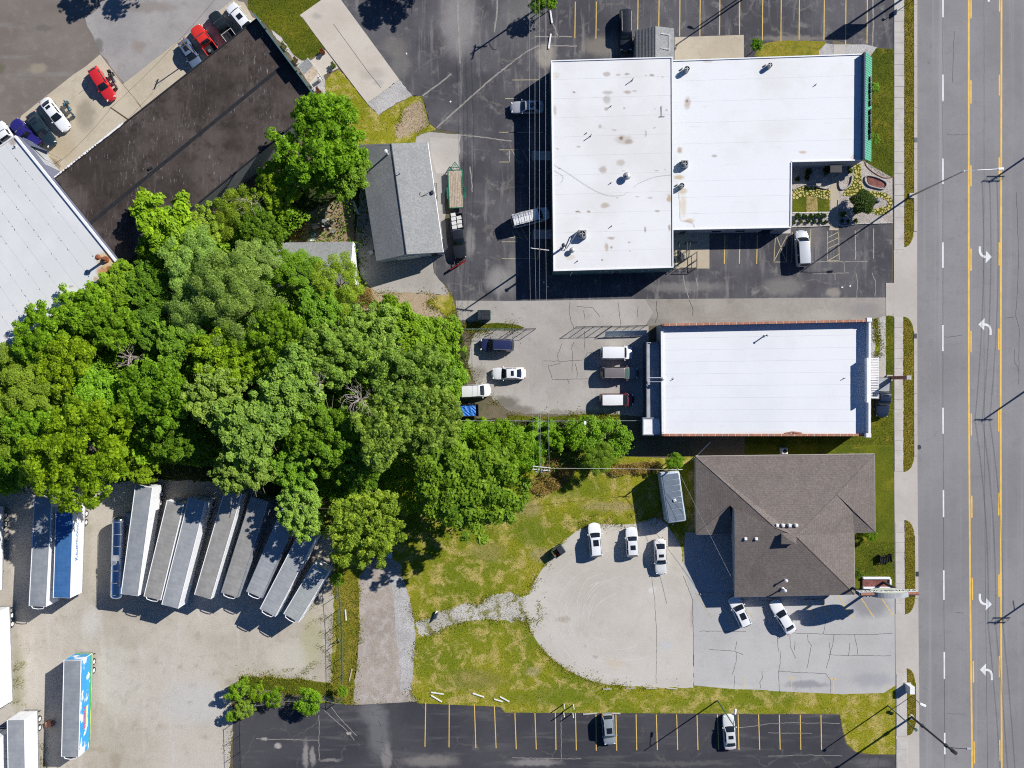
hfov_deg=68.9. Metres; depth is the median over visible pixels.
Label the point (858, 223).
garden edging
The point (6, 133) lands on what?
pickup truck
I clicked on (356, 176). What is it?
maple tree
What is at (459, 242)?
pickup truck
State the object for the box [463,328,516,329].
chain link fence
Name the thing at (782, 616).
parked sedan
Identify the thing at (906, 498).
driveway apron
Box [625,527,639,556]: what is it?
parked wagon
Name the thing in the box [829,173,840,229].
garden path
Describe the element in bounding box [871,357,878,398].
slatted canopy
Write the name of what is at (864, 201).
ornamental tree
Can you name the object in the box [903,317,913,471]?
verge
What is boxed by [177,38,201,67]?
parked sedan
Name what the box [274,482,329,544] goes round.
cottonwood tree
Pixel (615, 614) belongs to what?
gravel lot
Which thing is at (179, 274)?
willow tree
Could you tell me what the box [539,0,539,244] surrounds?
power line
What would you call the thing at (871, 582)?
planter bed
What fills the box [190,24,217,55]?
pickup truck
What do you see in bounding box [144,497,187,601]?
semi trailer
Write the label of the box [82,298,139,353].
maple tree
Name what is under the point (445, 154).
concrete slab
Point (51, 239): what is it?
pale metal roofed shop
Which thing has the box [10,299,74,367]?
maple tree
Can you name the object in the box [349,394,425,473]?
cottonwood tree
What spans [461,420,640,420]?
chain link fence
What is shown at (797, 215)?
clipped shrub
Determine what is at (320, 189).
maple tree
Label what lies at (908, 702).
verge
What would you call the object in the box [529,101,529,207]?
power line
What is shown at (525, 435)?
hedge bush
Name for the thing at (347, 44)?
concrete pad
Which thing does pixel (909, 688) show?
traffic cabinet
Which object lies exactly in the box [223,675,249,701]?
bush
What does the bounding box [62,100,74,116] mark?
motorcycle
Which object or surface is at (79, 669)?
semi trailer
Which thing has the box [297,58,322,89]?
entry shelter
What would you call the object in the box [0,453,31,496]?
maple tree
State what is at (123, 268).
maple tree
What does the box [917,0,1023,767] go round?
road
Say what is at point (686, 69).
roof fan
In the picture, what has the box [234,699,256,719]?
bush
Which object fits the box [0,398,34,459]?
willow tree
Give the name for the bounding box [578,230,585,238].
roof fan
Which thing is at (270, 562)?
semi trailer
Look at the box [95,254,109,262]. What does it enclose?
exhaust stack
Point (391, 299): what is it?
maple tree
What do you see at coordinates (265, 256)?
willow tree
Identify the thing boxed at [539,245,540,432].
power line
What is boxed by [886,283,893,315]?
driveway apron
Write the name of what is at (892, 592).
pawnbroker sign
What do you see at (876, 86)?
bush
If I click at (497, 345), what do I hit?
parked suv
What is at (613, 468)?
power line
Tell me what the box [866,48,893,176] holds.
lawn
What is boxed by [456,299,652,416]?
yard
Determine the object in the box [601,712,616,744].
parked suv
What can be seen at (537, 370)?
power line
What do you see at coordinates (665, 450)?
shaded ground
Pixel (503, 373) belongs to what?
parked sedan
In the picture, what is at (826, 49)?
gravel strip
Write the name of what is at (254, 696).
bush
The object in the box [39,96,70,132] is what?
parked sedan
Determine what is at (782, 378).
terracotta coped store
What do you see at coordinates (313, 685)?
grass strip
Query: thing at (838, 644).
concrete lot
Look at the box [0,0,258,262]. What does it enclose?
lot
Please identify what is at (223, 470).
cottonwood tree
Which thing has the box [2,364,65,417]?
willow tree
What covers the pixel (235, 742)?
chain link fence
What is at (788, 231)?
front step
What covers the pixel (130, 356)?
dead tree
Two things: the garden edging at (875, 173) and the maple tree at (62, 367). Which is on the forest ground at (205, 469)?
the maple tree at (62, 367)
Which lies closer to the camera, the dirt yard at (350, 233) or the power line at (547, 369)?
the power line at (547, 369)
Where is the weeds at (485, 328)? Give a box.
[219,98,884,763]
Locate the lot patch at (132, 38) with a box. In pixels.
[85,0,237,82]
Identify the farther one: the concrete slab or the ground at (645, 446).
the ground at (645, 446)
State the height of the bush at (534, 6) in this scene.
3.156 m
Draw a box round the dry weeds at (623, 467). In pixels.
[289,216,659,495]
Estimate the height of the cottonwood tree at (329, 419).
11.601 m
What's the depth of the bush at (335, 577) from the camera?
109.96 m
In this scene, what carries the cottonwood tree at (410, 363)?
on the forest ground at (205, 469)
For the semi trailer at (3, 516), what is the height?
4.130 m
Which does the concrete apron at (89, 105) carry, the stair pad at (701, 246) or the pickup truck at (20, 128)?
the pickup truck at (20, 128)
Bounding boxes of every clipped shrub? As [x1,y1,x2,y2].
[795,213,800,219]
[805,168,812,175]
[823,166,829,174]
[840,211,846,216]
[847,166,852,173]
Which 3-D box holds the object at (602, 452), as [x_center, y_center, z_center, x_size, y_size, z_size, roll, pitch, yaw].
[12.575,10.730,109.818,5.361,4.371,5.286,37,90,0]
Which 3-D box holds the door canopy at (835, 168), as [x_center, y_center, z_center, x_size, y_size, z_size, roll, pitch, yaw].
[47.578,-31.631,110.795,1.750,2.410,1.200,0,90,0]
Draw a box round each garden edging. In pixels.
[792,184,828,189]
[792,212,829,212]
[792,225,829,227]
[836,199,892,226]
[838,175,852,189]
[864,175,886,188]
[865,162,892,177]
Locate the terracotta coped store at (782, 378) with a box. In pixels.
[656,318,871,437]
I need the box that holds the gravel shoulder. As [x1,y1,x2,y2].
[388,572,415,691]
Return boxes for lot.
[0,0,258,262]
[233,702,894,767]
[341,0,893,300]
[526,518,693,687]
[683,532,894,693]
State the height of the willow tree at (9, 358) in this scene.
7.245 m
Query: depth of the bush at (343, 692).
109.84 m
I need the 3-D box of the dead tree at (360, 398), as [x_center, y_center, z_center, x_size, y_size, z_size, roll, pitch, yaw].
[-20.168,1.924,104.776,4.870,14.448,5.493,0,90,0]
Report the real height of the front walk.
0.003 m
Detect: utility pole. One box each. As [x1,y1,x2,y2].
[110,107,127,119]
[531,248,548,260]
[532,462,550,472]
[910,714,971,754]
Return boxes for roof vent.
[623,172,630,179]
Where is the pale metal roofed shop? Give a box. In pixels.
[0,135,131,371]
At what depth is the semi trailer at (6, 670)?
109.79 m
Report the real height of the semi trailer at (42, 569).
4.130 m
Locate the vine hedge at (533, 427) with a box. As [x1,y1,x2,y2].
[462,417,567,447]
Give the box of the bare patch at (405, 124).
[394,101,429,138]
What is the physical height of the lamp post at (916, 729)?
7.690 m
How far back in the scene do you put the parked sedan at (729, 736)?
110.91 m
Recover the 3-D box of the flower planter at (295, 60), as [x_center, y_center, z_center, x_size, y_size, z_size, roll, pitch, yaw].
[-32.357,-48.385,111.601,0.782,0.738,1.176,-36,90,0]
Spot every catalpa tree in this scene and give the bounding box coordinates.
[128,186,198,254]
[135,236,167,267]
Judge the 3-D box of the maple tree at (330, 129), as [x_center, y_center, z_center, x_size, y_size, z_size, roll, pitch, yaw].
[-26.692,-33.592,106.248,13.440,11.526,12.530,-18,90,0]
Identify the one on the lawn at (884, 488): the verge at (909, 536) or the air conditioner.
the air conditioner
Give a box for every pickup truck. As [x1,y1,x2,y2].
[0,121,14,142]
[10,118,42,145]
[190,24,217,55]
[208,10,235,41]
[449,213,466,259]
[873,377,890,417]
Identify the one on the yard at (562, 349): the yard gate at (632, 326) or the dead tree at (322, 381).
the yard gate at (632, 326)
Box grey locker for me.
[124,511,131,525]
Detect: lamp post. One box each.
[717,700,736,726]
[887,705,917,731]
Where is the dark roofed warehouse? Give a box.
[54,14,323,266]
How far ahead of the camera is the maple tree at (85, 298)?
104.83 m
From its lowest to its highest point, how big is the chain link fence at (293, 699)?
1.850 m
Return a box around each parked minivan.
[460,383,490,397]
[599,392,633,407]
[793,230,810,266]
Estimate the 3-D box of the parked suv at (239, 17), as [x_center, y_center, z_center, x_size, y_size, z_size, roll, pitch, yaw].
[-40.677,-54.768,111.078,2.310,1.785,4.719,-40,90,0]
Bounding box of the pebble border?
[272,30,332,104]
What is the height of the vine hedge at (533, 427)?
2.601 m
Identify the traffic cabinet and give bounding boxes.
[904,682,914,694]
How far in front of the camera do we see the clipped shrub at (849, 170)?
111.52 m
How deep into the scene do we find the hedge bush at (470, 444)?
108.83 m
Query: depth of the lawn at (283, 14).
111.98 m
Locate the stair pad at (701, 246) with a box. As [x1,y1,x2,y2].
[672,233,708,268]
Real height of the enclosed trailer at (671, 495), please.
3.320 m
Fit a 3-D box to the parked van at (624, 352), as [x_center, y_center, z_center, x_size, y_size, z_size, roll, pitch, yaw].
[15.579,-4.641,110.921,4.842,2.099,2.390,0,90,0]
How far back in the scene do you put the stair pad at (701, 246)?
111.94 m
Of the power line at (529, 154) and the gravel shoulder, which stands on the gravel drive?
the gravel shoulder
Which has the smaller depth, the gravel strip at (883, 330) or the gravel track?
the gravel strip at (883, 330)
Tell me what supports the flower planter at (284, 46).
on the pebble border
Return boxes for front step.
[770,228,790,233]
[833,44,844,53]
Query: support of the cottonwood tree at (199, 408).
on the forest ground at (205, 469)
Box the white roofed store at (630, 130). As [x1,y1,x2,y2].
[549,57,672,275]
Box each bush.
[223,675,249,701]
[225,708,235,721]
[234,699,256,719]
[247,680,265,702]
[264,686,283,708]
[291,687,321,716]
[329,573,344,585]
[337,685,347,697]
[466,432,480,450]
[492,454,522,484]
[515,432,536,453]
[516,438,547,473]
[527,0,544,14]
[541,0,557,11]
[546,428,564,451]
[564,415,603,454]
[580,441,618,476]
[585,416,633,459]
[665,452,684,470]
[750,37,762,52]
[855,569,864,578]
[864,532,877,541]
[871,132,880,145]
[872,82,879,92]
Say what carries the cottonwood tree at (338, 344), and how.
on the forest ground at (205, 469)
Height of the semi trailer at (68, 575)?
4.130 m
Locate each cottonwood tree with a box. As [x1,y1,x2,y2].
[17,394,135,514]
[180,363,261,435]
[206,445,278,496]
[210,397,294,471]
[237,301,319,378]
[249,341,326,420]
[266,433,317,491]
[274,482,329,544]
[285,400,361,467]
[297,320,375,390]
[317,424,379,493]
[321,488,409,569]
[335,301,407,367]
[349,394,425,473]
[363,341,456,417]
[390,377,463,456]
[406,416,460,472]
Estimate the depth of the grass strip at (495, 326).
111.97 m
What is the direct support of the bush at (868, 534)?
on the lawn at (884, 488)
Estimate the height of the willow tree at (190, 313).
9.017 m
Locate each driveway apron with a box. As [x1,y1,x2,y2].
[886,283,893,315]
[894,0,918,767]
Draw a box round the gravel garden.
[791,161,892,226]
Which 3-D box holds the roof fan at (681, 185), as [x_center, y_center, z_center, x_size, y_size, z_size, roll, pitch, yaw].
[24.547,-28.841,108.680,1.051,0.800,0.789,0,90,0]
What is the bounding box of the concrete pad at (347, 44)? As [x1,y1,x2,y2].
[300,0,398,102]
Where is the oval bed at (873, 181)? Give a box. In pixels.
[867,177,884,187]
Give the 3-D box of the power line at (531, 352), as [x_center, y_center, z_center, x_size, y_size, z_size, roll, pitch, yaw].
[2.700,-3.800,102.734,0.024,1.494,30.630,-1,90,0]
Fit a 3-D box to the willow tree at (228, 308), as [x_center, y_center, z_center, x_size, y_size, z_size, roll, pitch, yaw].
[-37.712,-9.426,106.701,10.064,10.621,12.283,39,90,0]
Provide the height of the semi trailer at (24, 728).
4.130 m
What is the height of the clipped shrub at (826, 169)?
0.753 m
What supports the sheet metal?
on the yard at (562, 349)
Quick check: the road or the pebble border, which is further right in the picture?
the road
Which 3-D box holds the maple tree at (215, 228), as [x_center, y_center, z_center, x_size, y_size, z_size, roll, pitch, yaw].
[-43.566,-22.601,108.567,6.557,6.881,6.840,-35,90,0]
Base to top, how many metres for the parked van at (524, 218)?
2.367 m
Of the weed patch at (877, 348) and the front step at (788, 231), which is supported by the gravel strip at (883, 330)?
the weed patch at (877, 348)
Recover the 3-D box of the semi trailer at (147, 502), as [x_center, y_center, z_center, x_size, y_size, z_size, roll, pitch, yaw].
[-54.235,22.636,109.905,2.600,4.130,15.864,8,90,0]
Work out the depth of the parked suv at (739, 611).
110.44 m
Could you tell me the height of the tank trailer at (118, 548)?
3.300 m
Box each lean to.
[639,417,660,434]
[643,342,659,417]
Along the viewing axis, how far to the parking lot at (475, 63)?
111.98 m
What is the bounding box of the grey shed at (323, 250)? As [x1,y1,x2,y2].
[253,242,358,291]
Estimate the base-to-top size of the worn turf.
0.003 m
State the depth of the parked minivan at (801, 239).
110.33 m
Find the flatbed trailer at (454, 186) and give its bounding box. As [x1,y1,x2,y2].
[443,162,466,208]
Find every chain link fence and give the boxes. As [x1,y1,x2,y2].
[235,719,240,765]
[243,695,340,706]
[336,585,342,703]
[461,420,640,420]
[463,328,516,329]
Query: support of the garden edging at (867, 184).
on the gravel garden
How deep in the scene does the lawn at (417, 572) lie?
111.99 m
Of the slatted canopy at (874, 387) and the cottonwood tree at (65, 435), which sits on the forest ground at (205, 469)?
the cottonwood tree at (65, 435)
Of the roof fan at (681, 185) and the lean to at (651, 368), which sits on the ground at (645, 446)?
the lean to at (651, 368)
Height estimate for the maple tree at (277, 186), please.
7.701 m
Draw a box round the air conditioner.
[780,447,787,453]
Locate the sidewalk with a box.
[894,0,907,767]
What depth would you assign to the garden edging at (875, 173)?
111.89 m
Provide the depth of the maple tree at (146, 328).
105.19 m
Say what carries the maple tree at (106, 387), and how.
on the forest ground at (205, 469)
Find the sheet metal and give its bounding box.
[605,330,646,336]
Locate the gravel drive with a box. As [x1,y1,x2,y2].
[353,557,416,704]
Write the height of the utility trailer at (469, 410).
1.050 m
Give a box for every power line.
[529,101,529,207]
[529,248,533,450]
[535,272,539,460]
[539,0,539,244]
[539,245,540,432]
[546,299,548,434]
[588,468,675,469]
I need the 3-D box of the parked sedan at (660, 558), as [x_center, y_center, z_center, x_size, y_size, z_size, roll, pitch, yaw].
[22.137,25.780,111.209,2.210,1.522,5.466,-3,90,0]
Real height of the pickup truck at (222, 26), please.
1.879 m
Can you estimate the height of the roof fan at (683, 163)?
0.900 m
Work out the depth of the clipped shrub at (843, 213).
111.50 m
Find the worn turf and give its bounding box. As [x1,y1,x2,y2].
[806,196,817,211]
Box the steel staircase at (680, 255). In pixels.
[674,242,697,268]
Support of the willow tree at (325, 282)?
on the forest ground at (205, 469)
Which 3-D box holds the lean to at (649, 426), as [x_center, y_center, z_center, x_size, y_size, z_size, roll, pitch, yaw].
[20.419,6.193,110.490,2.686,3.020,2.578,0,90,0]
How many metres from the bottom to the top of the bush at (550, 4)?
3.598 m
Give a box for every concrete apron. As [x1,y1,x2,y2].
[14,0,260,170]
[356,132,460,294]
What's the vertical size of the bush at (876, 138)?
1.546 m
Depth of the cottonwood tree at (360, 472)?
102.98 m
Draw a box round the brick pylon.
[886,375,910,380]
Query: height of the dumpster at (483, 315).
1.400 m
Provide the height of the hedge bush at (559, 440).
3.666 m
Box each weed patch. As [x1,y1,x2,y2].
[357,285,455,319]
[427,294,454,318]
[875,318,879,354]
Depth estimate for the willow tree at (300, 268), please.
105.46 m
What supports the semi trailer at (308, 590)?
on the truck yard at (163, 675)
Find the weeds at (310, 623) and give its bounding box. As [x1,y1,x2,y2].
[10,511,662,767]
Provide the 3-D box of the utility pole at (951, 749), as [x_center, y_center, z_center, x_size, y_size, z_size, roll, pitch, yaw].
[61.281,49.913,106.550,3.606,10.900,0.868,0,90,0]
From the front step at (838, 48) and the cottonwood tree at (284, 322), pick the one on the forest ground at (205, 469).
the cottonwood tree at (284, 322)
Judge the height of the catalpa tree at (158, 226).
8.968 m
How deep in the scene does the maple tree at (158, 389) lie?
102.55 m
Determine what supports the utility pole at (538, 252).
on the parking lot at (475, 63)
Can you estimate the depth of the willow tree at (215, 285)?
102.39 m
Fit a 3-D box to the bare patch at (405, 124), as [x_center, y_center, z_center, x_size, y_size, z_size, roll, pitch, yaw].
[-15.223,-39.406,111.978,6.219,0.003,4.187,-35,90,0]
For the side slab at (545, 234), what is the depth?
111.97 m
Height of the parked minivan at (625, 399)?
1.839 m
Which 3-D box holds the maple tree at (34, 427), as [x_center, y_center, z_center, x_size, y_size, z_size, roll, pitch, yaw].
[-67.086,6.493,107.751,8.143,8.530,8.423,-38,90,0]
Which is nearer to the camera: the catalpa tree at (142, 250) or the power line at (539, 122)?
the power line at (539, 122)
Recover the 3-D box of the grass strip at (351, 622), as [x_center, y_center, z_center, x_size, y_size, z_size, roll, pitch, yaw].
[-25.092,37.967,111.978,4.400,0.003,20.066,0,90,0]
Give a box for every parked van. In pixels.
[511,207,549,227]
[600,345,632,360]
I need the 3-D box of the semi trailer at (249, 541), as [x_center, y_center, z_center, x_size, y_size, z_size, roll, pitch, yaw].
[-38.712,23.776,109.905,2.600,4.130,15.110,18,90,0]
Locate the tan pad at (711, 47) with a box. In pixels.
[675,35,743,59]
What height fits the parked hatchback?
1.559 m
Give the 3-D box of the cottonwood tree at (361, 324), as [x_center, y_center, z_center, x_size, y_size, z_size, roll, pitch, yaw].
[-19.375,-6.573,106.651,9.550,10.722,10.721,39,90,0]
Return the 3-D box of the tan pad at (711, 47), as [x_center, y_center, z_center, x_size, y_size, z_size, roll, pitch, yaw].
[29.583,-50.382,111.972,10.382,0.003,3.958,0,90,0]
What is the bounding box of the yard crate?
[311,223,318,228]
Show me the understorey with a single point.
(185, 372)
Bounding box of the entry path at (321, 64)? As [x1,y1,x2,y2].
[310,50,337,82]
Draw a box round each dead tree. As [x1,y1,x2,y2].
[115,345,155,365]
[236,192,262,212]
[315,372,325,390]
[342,382,373,415]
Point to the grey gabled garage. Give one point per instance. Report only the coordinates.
(404, 219)
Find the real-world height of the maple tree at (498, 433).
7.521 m
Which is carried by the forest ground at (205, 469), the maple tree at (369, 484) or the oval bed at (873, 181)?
the maple tree at (369, 484)
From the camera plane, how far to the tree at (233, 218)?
105.51 m
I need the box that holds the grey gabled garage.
[358,142,444,261]
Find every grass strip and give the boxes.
[241,676,332,695]
[330,571,358,703]
[463,323,523,330]
[508,414,619,419]
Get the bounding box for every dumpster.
[477,310,490,320]
[551,543,565,558]
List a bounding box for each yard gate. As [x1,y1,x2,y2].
[575,326,611,327]
[612,325,647,326]
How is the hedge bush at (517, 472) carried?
on the lawn at (417, 572)
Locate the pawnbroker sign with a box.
[852,581,918,598]
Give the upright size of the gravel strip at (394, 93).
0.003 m
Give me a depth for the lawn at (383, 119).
111.98 m
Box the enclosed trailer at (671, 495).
[657,470,685,525]
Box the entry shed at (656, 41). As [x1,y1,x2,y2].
[634,26,673,59]
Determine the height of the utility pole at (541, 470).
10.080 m
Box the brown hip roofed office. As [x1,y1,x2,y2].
[694,453,874,596]
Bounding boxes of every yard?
[0,479,334,767]
[290,199,355,241]
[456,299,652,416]
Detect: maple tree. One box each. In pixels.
[0,403,58,453]
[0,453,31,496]
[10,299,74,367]
[31,334,99,396]
[53,280,112,336]
[65,366,120,428]
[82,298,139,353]
[93,258,143,306]
[116,358,195,438]
[125,259,171,314]
[126,451,161,484]
[131,300,176,352]
[137,409,206,461]
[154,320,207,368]
[185,320,265,386]
[187,200,227,244]
[237,203,287,257]
[251,158,301,215]
[264,91,368,187]
[296,284,342,331]
[300,160,332,197]
[324,154,372,200]
[329,469,378,501]
[374,294,398,315]
[376,301,433,355]
[410,439,532,546]
[416,314,466,366]
[421,353,470,405]
[473,418,533,474]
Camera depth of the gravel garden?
111.96 m
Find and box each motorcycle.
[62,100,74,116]
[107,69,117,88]
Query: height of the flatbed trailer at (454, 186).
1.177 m
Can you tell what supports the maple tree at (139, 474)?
on the forest ground at (205, 469)
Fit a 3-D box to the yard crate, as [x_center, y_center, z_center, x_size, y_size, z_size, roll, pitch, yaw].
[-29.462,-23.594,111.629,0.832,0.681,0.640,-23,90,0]
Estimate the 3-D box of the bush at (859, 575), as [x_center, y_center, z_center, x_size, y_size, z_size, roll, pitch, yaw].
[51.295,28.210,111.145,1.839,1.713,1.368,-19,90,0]
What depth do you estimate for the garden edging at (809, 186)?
111.72 m
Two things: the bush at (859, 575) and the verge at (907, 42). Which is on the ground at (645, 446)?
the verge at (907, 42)
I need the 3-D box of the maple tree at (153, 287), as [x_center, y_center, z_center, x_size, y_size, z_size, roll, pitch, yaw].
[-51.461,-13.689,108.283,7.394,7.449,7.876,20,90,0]
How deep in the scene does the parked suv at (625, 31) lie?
110.41 m
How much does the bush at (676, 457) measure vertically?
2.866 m
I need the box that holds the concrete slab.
[430,137,458,173]
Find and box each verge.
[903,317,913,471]
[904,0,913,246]
[905,520,914,613]
[907,668,915,734]
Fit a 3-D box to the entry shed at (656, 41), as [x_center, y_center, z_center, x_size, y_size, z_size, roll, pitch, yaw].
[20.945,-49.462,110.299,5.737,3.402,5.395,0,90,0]
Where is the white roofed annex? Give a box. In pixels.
[673,51,871,233]
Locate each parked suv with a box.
[225,1,250,29]
[479,337,513,352]
[587,523,602,556]
[600,365,638,380]
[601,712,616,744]
[618,9,633,52]
[728,596,751,627]
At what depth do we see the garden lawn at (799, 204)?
111.95 m
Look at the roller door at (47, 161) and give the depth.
110.18 m
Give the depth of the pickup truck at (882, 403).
110.86 m
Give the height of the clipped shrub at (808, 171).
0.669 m
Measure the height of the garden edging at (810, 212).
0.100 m
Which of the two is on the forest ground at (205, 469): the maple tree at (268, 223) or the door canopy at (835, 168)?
the maple tree at (268, 223)
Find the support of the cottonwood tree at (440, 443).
on the forest ground at (205, 469)
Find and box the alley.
[645,298,885,325]
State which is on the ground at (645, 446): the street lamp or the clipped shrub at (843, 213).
the street lamp
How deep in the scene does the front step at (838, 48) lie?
111.95 m
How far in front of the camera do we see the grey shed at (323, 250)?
109.51 m
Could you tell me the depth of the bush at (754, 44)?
109.05 m
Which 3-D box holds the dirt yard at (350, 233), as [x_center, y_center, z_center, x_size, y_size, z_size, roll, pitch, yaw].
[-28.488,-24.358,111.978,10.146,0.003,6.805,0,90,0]
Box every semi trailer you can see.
[0,506,7,589]
[0,606,14,707]
[0,727,7,767]
[7,709,41,767]
[29,494,65,608]
[53,504,87,597]
[61,651,95,759]
[121,483,163,595]
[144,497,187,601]
[161,494,214,608]
[194,490,248,598]
[221,493,275,598]
[246,500,305,598]
[260,532,320,616]
[283,558,333,622]
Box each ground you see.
[0,175,633,527]
[193,18,895,767]
[655,444,894,541]
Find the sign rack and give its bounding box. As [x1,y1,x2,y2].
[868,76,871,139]
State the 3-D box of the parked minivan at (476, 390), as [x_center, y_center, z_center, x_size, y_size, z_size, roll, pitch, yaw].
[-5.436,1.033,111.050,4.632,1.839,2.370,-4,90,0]
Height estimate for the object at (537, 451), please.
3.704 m
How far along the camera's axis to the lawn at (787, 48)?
111.97 m
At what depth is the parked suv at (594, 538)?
110.39 m
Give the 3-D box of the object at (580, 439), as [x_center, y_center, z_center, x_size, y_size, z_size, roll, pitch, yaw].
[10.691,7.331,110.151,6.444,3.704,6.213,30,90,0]
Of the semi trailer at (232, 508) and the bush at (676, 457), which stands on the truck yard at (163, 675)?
the semi trailer at (232, 508)
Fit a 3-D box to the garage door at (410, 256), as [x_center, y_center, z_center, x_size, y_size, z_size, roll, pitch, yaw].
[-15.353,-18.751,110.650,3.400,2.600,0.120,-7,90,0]
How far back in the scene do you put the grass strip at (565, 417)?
111.97 m
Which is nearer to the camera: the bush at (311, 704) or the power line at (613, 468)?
the power line at (613, 468)
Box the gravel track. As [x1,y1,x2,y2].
[416,592,528,635]
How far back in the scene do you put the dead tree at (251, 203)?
104.80 m
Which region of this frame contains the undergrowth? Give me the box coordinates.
[1,177,634,544]
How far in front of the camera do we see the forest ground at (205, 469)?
112.00 m
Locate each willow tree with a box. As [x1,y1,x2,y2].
[0,342,31,399]
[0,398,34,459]
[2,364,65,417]
[157,224,225,301]
[164,286,219,333]
[187,247,259,320]
[203,272,288,349]
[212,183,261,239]
[235,237,285,285]
[272,248,322,294]
[308,250,364,316]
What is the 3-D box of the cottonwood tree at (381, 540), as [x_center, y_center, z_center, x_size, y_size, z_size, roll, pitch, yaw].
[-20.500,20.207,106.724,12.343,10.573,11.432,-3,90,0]
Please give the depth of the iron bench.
111.47 m
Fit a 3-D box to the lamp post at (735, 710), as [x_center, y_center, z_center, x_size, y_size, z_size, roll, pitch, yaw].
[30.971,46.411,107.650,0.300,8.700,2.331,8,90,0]
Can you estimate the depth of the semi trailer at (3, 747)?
108.95 m
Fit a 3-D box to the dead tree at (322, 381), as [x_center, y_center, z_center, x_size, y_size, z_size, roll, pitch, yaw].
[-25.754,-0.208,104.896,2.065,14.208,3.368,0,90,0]
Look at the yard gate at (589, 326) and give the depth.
110.67 m
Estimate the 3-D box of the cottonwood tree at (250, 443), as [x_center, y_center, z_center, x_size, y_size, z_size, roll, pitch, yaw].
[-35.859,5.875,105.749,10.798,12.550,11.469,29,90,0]
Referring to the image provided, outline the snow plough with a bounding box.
[450,259,465,269]
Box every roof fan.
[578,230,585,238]
[676,183,684,188]
[679,160,687,167]
[681,66,689,72]
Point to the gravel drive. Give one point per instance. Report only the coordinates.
(378, 658)
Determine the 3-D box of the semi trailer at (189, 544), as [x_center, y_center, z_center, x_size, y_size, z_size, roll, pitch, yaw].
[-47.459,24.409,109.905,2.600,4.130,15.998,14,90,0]
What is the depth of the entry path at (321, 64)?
111.97 m
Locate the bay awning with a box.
[22,138,60,158]
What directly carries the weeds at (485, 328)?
on the ground at (645, 446)
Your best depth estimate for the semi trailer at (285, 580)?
107.87 m
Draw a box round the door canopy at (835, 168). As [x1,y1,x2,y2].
[824,164,841,176]
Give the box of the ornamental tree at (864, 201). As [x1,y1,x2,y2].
[849,189,875,214]
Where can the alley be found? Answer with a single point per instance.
(667, 311)
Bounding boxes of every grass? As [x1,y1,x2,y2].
[244,0,894,703]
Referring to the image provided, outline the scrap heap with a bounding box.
[320,218,333,231]
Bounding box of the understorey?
[0,205,491,520]
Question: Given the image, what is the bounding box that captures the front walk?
[871,360,885,385]
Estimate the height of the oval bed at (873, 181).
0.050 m
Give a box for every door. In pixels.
[32,147,58,170]
[396,254,420,260]
[757,229,774,232]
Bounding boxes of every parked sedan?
[26,111,56,147]
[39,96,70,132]
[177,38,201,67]
[491,366,525,380]
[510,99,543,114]
[653,538,668,574]
[721,713,736,749]
[769,599,796,634]
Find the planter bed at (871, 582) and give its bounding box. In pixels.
[862,577,891,588]
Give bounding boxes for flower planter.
[280,41,287,50]
[292,56,299,64]
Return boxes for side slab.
[532,151,549,159]
[533,230,550,238]
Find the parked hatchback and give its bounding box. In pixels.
[88,66,115,101]
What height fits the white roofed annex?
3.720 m
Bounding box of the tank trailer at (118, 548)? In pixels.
[110,516,125,598]
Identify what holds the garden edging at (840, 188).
on the gravel garden
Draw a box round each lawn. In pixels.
[248,0,324,59]
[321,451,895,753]
[325,70,435,144]
[745,316,894,589]
[754,40,825,56]
[792,195,829,211]
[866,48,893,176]
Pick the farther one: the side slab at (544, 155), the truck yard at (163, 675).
the truck yard at (163, 675)
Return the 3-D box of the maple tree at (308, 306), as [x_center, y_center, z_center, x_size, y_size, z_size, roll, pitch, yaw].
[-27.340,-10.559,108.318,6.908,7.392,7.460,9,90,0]
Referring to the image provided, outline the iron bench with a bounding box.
[878,553,892,563]
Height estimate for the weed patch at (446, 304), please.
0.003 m
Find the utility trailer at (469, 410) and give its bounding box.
[459,403,478,417]
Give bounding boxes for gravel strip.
[367,80,411,114]
[819,43,876,55]
[871,316,885,382]

